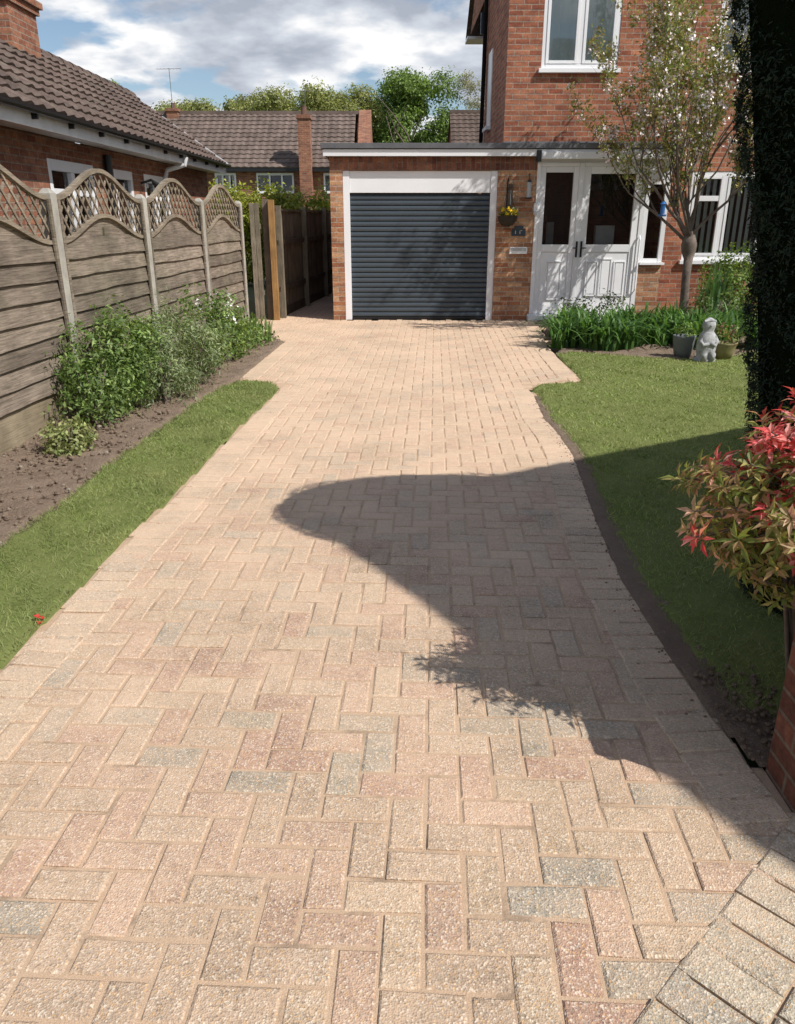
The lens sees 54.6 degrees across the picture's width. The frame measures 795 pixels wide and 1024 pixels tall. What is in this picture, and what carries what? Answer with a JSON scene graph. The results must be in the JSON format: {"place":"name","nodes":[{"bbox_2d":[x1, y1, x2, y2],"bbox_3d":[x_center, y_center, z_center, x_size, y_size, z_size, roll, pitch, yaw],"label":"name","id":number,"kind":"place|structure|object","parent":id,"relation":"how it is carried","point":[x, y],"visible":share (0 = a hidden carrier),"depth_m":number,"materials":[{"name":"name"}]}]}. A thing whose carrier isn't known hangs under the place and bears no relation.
{"place":"outdoors","nodes":[
{"label":"outdoors","id":0,"kind":"place"},
{"bbox_2d":[0,378,278,668],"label":"lawn","id":1,"kind":"structure","parent":0,"point":[52,561],"depth_m":4.42,"materials":[{"name":"green plant"}]},
{"bbox_2d":[33,614,43,623],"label":"fallen red leaf","id":2,"kind":"object","parent":1,"relation":"on","point":[37,616],"visible":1,"depth_m":3.23,"materials":[{"name":"red plant"}]},
{"bbox_2d":[0,333,283,545],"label":"flower bed soil","id":3,"kind":"structure","parent":0,"point":[242,366],"depth_m":5.43,"materials":[{"name":"brown soil"}]},
{"bbox_2d":[37,412,99,457],"bbox_3d":[-2.366,-0.554,5.526,0.424,0.373,0.406,14,25,33],"label":"sedum plant","id":4,"kind":"object","parent":3,"relation":"on","point":[78,440],"visible":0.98,"depth_m":5.49,"materials":[{"name":"green plant"}]},
{"bbox_2d":[44,294,176,427],"bbox_3d":[-2.427,-1.316,6.514,0.936,1.025,1.476,6,22,14],"label":"hebe shrub","id":5,"kind":"object","parent":3,"relation":"on","point":[101,379],"visible":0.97,"depth_m":6.31,"materials":[{"name":"green plant"}]},
{"bbox_2d":[116,287,237,410],"bbox_3d":[-2.181,-1.595,7.298,1.136,0.983,1.854,0,21,0],"label":"lavender shrub","id":6,"kind":"object","parent":3,"relation":"on","point":[174,383],"visible":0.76,"depth_m":7.35,"materials":[{"name":"green plant"}]},
{"bbox_2d":[161,283,267,373],"bbox_3d":[-2.086,-2.114,8.733,0.856,0.962,2.007,4,21,11],"label":"rose bush","id":7,"kind":"object","parent":3,"relation":"on","point":[234,329],"visible":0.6,"depth_m":8.52,"materials":[{"name":"green plant"}]},
{"bbox_2d":[195,292,244,330],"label":"white flowers","id":8,"kind":"object","parent":7,"relation":"on","point":[228,297],"visible":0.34,"depth_m":8.81,"materials":[{"name":"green plant"}]},
{"bbox_2d":[225,316,278,349],"bbox_3d":[-1.992,-2.469,10.445,0.798,0.401,1.992,-3,21,-8],"label":"groundcover plant","id":9,"kind":"object","parent":3,"relation":"on","point":[262,337],"visible":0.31,"depth_m":10.03,"materials":[{"name":"green plant"}]},
{"bbox_2d":[247,313,273,342],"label":"iris clump","id":10,"kind":"object","parent":3,"relation":"on","point":[267,326],"visible":0.44,"depth_m":10.37,"materials":[{"name":"green plant"}]},
{"bbox_2d":[0,368,777,760],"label":"soil clods","id":11,"kind":"object","parent":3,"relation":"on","point":[696,672],"visible":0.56,"depth_m":4.71,"materials":[{"name":"brown soil"}]},
{"bbox_2d":[36,0,485,182],"label":"sky","id":12,"kind":"structure","parent":0,"point":[230,48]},
{"bbox_2d":[249,199,279,319],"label":"wooden posts","id":13,"kind":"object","parent":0,"point":[270,249],"depth_m":12.26,"materials":[{"name":"brown wood"}]},
{"bbox_2d":[0,293,794,1023],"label":"block paved driveway","id":14,"kind":"structure","parent":0,"point":[342,681],"depth_m":2.45,"materials":[{"name":"beige brick"},{"name":"jointing sand"}]},
{"bbox_2d":[274,205,332,317],"bbox_3d":[-1.444,-5.034,15.105,0.508,1.750,5.495,2,21,6],"label":"boarded fence","id":15,"kind":"object","parent":14,"relation":"on","point":[304,252],"visible":0.81,"depth_m":14.16,"materials":[{"name":"brown wood"}]},
{"bbox_2d":[83,255,765,770],"bbox_3d":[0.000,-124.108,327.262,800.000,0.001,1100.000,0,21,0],"label":"ground","id":16,"kind":"structure","parent":0,"point":[251,309],"depth_m":13.19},
{"bbox_2d":[0,0,230,238],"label":"bungalow","id":17,"kind":"object","parent":16,"relation":"on","point":[54,108],"visible":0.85,"depth_m":9.90,"materials":[{"name":"brown brick"}]},
{"bbox_2d":[0,104,225,230],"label":"window frames and fascia","id":18,"kind":"structure","parent":17,"relation":"in","point":[11,117],"depth_m":9.32,"materials":[{"name":"white plastic"}]},
{"bbox_2d":[0,164,249,454],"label":"garden fence","id":19,"kind":"object","parent":16,"relation":"on","point":[53,278],"visible":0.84,"depth_m":6.62,"materials":[{"name":"wood"}]},
{"bbox_2d":[149,97,212,110],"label":"birch tree","id":20,"kind":"object","parent":16,"relation":"on","point":[187,105],"visible":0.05,"depth_m":54.26,"materials":[{"name":"green plant"}]},
{"bbox_2d":[182,98,221,110],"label":"birch tree","id":21,"kind":"object","parent":16,"relation":"on","point":[201,108],"visible":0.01,"depth_m":53.87,"materials":[{"name":"green plant"}]},
{"bbox_2d":[219,95,250,110],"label":"birch tree","id":22,"kind":"object","parent":16,"relation":"on","point":[227,106],"visible":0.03,"depth_m":56.85,"materials":[{"name":"green plant"}]},
{"bbox_2d":[229,86,299,180],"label":"birch tree","id":23,"kind":"object","parent":16,"relation":"on","point":[269,100],"visible":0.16,"depth_m":52.33,"materials":[{"name":"green plant"}]},
{"bbox_2d":[165,103,372,209],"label":"chimneys and gable","id":24,"kind":"object","parent":16,"relation":"on","point":[304,118],"visible":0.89,"depth_m":32.71,"materials":[{"name":"brown brick"}]},
{"bbox_2d":[156,68,180,107],"bbox_3d":[-10.250,-18.885,34.897,1.168,2.195,0.386,-6,22,-16],"label":"tv aerial","id":25,"kind":"object","parent":24,"relation":"attached to","point":[170,82],"visible":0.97,"depth_m":34.60,"materials":[{"name":"metal"}]},
{"bbox_2d":[208,173,330,283],"bbox_3d":[-3.585,-7.020,19.196,4.577,2.616,2.059,0,21,0],"label":"hedge","id":26,"kind":"object","parent":16,"relation":"on","point":[297,203],"visible":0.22,"depth_m":18.77,"materials":[{"name":"green plant"}]},
{"bbox_2d":[207,124,357,253],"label":"walls and windows","id":27,"kind":"structure","parent":16,"relation":"on","point":[289,177],"depth_m":33.43,"materials":[{"name":"brown brick"}]},
{"bbox_2d":[157,111,358,167],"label":"tiled roof","id":28,"kind":"structure","parent":27,"relation":"on","point":[251,139],"depth_m":34.29,"materials":[{"name":"brown tile"}]},
{"bbox_2d":[267,82,322,110],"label":"birch tree","id":29,"kind":"object","parent":16,"relation":"on","point":[286,91],"visible":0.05,"depth_m":54.01,"materials":[{"name":"green plant"}]},
{"bbox_2d":[287,75,364,110],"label":"birch tree","id":30,"kind":"object","parent":16,"relation":"on","point":[315,100],"visible":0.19,"depth_m":52.21,"materials":[{"name":"green plant"}]},
{"bbox_2d":[318,82,386,142],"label":"birch tree","id":31,"kind":"object","parent":16,"relation":"on","point":[360,95],"visible":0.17,"depth_m":53.75,"materials":[{"name":"green plant"}]},
{"bbox_2d":[371,65,465,142],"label":"oak tree","id":32,"kind":"object","parent":16,"relation":"on","point":[406,109],"visible":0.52,"depth_m":52.51,"materials":[{"name":"green plant"}]},
{"bbox_2d":[447,110,483,193],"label":"terraced house","id":33,"kind":"structure","parent":16,"relation":"on","point":[463,126],"depth_m":37.91,"materials":[{"name":"brown tile"}]},
{"bbox_2d":[455,68,484,109],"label":"ash tree","id":34,"kind":"object","parent":16,"relation":"on","point":[471,88],"visible":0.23,"depth_m":51.74,"materials":[{"name":"green plant"}]},
{"bbox_2d":[329,0,757,319],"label":"brick walls","id":35,"kind":"structure","parent":16,"relation":"on","point":[529,103],"depth_m":12.13,"materials":[{"name":"red brick"}]},
{"bbox_2d":[342,171,497,319],"bbox_3d":[0.350,-4.258,12.398,2.420,2.247,0.280,0,21,0],"label":"door surround","id":36,"kind":"object","parent":35,"relation":"attached to","point":[420,181],"visible":0.99,"depth_m":11.96,"materials":[{"name":"white plastic"}]},
{"bbox_2d":[350,194,489,318],"bbox_3d":[0.350,-4.074,12.375,2.190,1.912,0.035,0,21,0],"label":"roller shutter","id":37,"kind":"object","parent":36,"relation":"attached to","point":[419,256],"visible":1,"depth_m":12.36,"materials":[{"name":"grey metal"}]},
{"bbox_2d":[465,0,484,43],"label":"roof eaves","id":38,"kind":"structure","parent":35,"relation":"on","point":[476,9],"depth_m":17.60,"materials":[{"name":"brown tile"}]},
{"bbox_2d":[479,0,488,142],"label":"downpipe","id":39,"kind":"object","parent":35,"relation":"attached to","point":[484,24],"visible":0.77,"depth_m":14.49,"materials":[{"name":"black plastic"}]},
{"bbox_2d":[320,142,683,161],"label":"flat roof","id":40,"kind":"structure","parent":35,"relation":"attached to","point":[540,151],"depth_m":11.63,"materials":[{"name":"white plastic"}]},
{"bbox_2d":[497,178,518,226],"bbox_3d":[1.701,-4.762,11.854,0.328,0.697,0.353,0,21,0],"label":"hanging basket","id":41,"kind":"object","parent":35,"relation":"attached to","point":[506,220],"visible":1,"depth_m":11.84,"materials":[{"name":"black plastic"}]},
{"bbox_2d":[508,183,512,206],"bbox_3d":[1.755,-4.910,11.943,0.070,0.350,0.057,0,21,0],"label":"wall thermometer","id":42,"kind":"object","parent":35,"relation":"attached to","point":[510,200],"depth_m":11.95,"materials":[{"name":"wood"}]},
{"bbox_2d":[509,247,526,253],"bbox_3d":[1.920,-4.154,12.241,0.280,0.105,0.043,0,21,0],"label":"letter box","id":43,"kind":"object","parent":35,"relation":"attached to","point":[517,250],"visible":1,"depth_m":12.23,"materials":[{"name":"white plastic"}]},
{"bbox_2d":[511,226,525,235],"bbox_3d":[1.910,-4.430,12.143,0.220,0.150,0.028,0,21,0],"label":"house number plaque","id":44,"kind":"object","parent":35,"relation":"attached to","point":[518,231],"visible":1,"depth_m":12.14,"materials":[{"name":"stone"}]},
{"bbox_2d":[525,175,531,198],"bbox_3d":[2.020,-5.010,11.847,0.098,0.364,0.170,0,21,0],"label":"bird feeder","id":45,"kind":"object","parent":35,"relation":"attached to","point":[529,181],"visible":1,"depth_m":11.81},
{"bbox_2d":[527,162,671,320],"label":"porch door frames","id":46,"kind":"structure","parent":35,"relation":"attached to","point":[574,266],"depth_m":12.30,"materials":[{"name":"white plastic"}]},
{"bbox_2d":[533,203,537,215],"bbox_3d":[2.150,-4.711,11.995,0.069,0.180,0.082,0,21,0],"label":"door sensor lamp","id":47,"kind":"object","parent":46,"relation":"attached to","point":[535,209],"visible":1,"depth_m":11.98,"materials":[{"name":"white plastic"}]},
{"bbox_2d":[482,0,756,263],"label":"window frames","id":48,"kind":"structure","parent":35,"relation":"attached to","point":[579,63],"depth_m":11.92,"materials":[{"name":"white plastic"}]},
{"bbox_2d":[542,0,754,283],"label":"window glass","id":49,"kind":"structure","parent":35,"relation":"attached to","point":[610,209],"depth_m":12.48,"materials":[{"name":"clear glass"}]},
{"bbox_2d":[765,594,794,812],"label":"wall and coping","id":50,"kind":"structure","parent":16,"relation":"on","point":[780,770],"depth_m":2.26,"materials":[{"name":"brick"}]},
{"bbox_2d":[537,316,755,358],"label":"flower bed soil","id":51,"kind":"structure","parent":0,"point":[651,350],"depth_m":9.70,"materials":[{"name":"brown soil"}]},
{"bbox_2d":[513,298,757,350],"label":"daylily clumps","id":52,"kind":"object","parent":51,"relation":"on","point":[626,329],"visible":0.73,"depth_m":9.95,"materials":[{"name":"green plant"}]},
{"bbox_2d":[541,285,757,322],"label":"plants","id":53,"kind":"object","parent":51,"relation":"on","point":[707,297],"visible":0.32,"depth_m":11.61,"materials":[{"name":"green plant"}]},
{"bbox_2d":[566,0,754,313],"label":"ornamental cherry tree","id":54,"kind":"object","parent":51,"relation":"on","point":[667,66],"visible":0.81,"depth_m":10.44,"materials":[{"name":"green plant"}]},
{"bbox_2d":[658,174,666,216],"bbox_3d":[3.620,-4.307,10.451,0.120,0.565,0.120,0,21,0],"label":"hanging bird feeder","id":55,"kind":"object","parent":54,"relation":"hanging from","point":[662,212],"visible":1,"depth_m":10.49,"materials":[{"name":"blue plastic"}]},
{"bbox_2d":[672,322,697,358],"bbox_3d":[3.432,-2.060,9.216,0.293,0.428,0.310,0,21,0],"label":"grey flower pot","id":56,"kind":"object","parent":51,"relation":"on","point":[683,344],"visible":0.97,"depth_m":9.15,"materials":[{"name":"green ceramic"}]},
{"bbox_2d":[694,253,736,316],"bbox_3d":[4.749,-3.323,11.597,0.612,1.076,0.470,-10,23,-24],"label":"iris clump","id":57,"kind":"object","parent":51,"relation":"on","point":[716,289],"visible":0.63,"depth_m":11.51,"materials":[{"name":"green plant"}]},
{"bbox_2d":[695,240,757,316],"bbox_3d":[5.720,-3.555,11.976,2.625,1.285,1.519,0,21,0],"label":"boxwood shrub","id":58,"kind":"object","parent":51,"relation":"on","point":[740,278],"visible":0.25,"depth_m":11.93,"materials":[{"name":"green plant"}]},
{"bbox_2d":[530,350,784,718],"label":"lawn","id":59,"kind":"structure","parent":0,"point":[635,428],"depth_m":5.24,"materials":[{"name":"green plant"}]},
{"bbox_2d":[534,396,776,766],"bbox_3d":[2.780,-0.158,4.844,3.456,0.013,5.256,0,21,0],"label":"soil edging","id":60,"kind":"object","parent":59,"relation":"on","point":[682,656],"visible":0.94,"depth_m":3.18,"materials":[{"name":"brown soil"}]},
{"bbox_2d":[657,386,794,675],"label":"pieris shrub","id":61,"kind":"object","parent":60,"relation":"on","point":[768,507],"visible":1,"depth_m":2.17,"materials":[{"name":"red plant"}]},
{"bbox_2d":[693,318,718,361],"bbox_3d":[3.600,-1.998,8.947,0.250,0.505,0.236,0,21,0],"label":"stone statue","id":62,"kind":"object","parent":59,"relation":"on","point":[707,342],"visible":0.99,"depth_m":8.90,"materials":[{"name":"white stone"}]},
{"bbox_2d":[714,322,742,359],"bbox_3d":[3.891,-2.036,9.136,0.333,0.441,0.361,-18,28,-39],"label":"olive flower pot","id":63,"kind":"object","parent":59,"relation":"on","point":[725,349],"visible":0.93,"depth_m":9.08,"materials":[{"name":"ceramic"}]},
{"bbox_2d":[723,0,794,616],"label":"conifer tree","id":64,"kind":"object","parent":59,"relation":"on","point":[769,61],"visible":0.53,"depth_m":2.78,"materials":[{"name":"green plant"}]}
]}

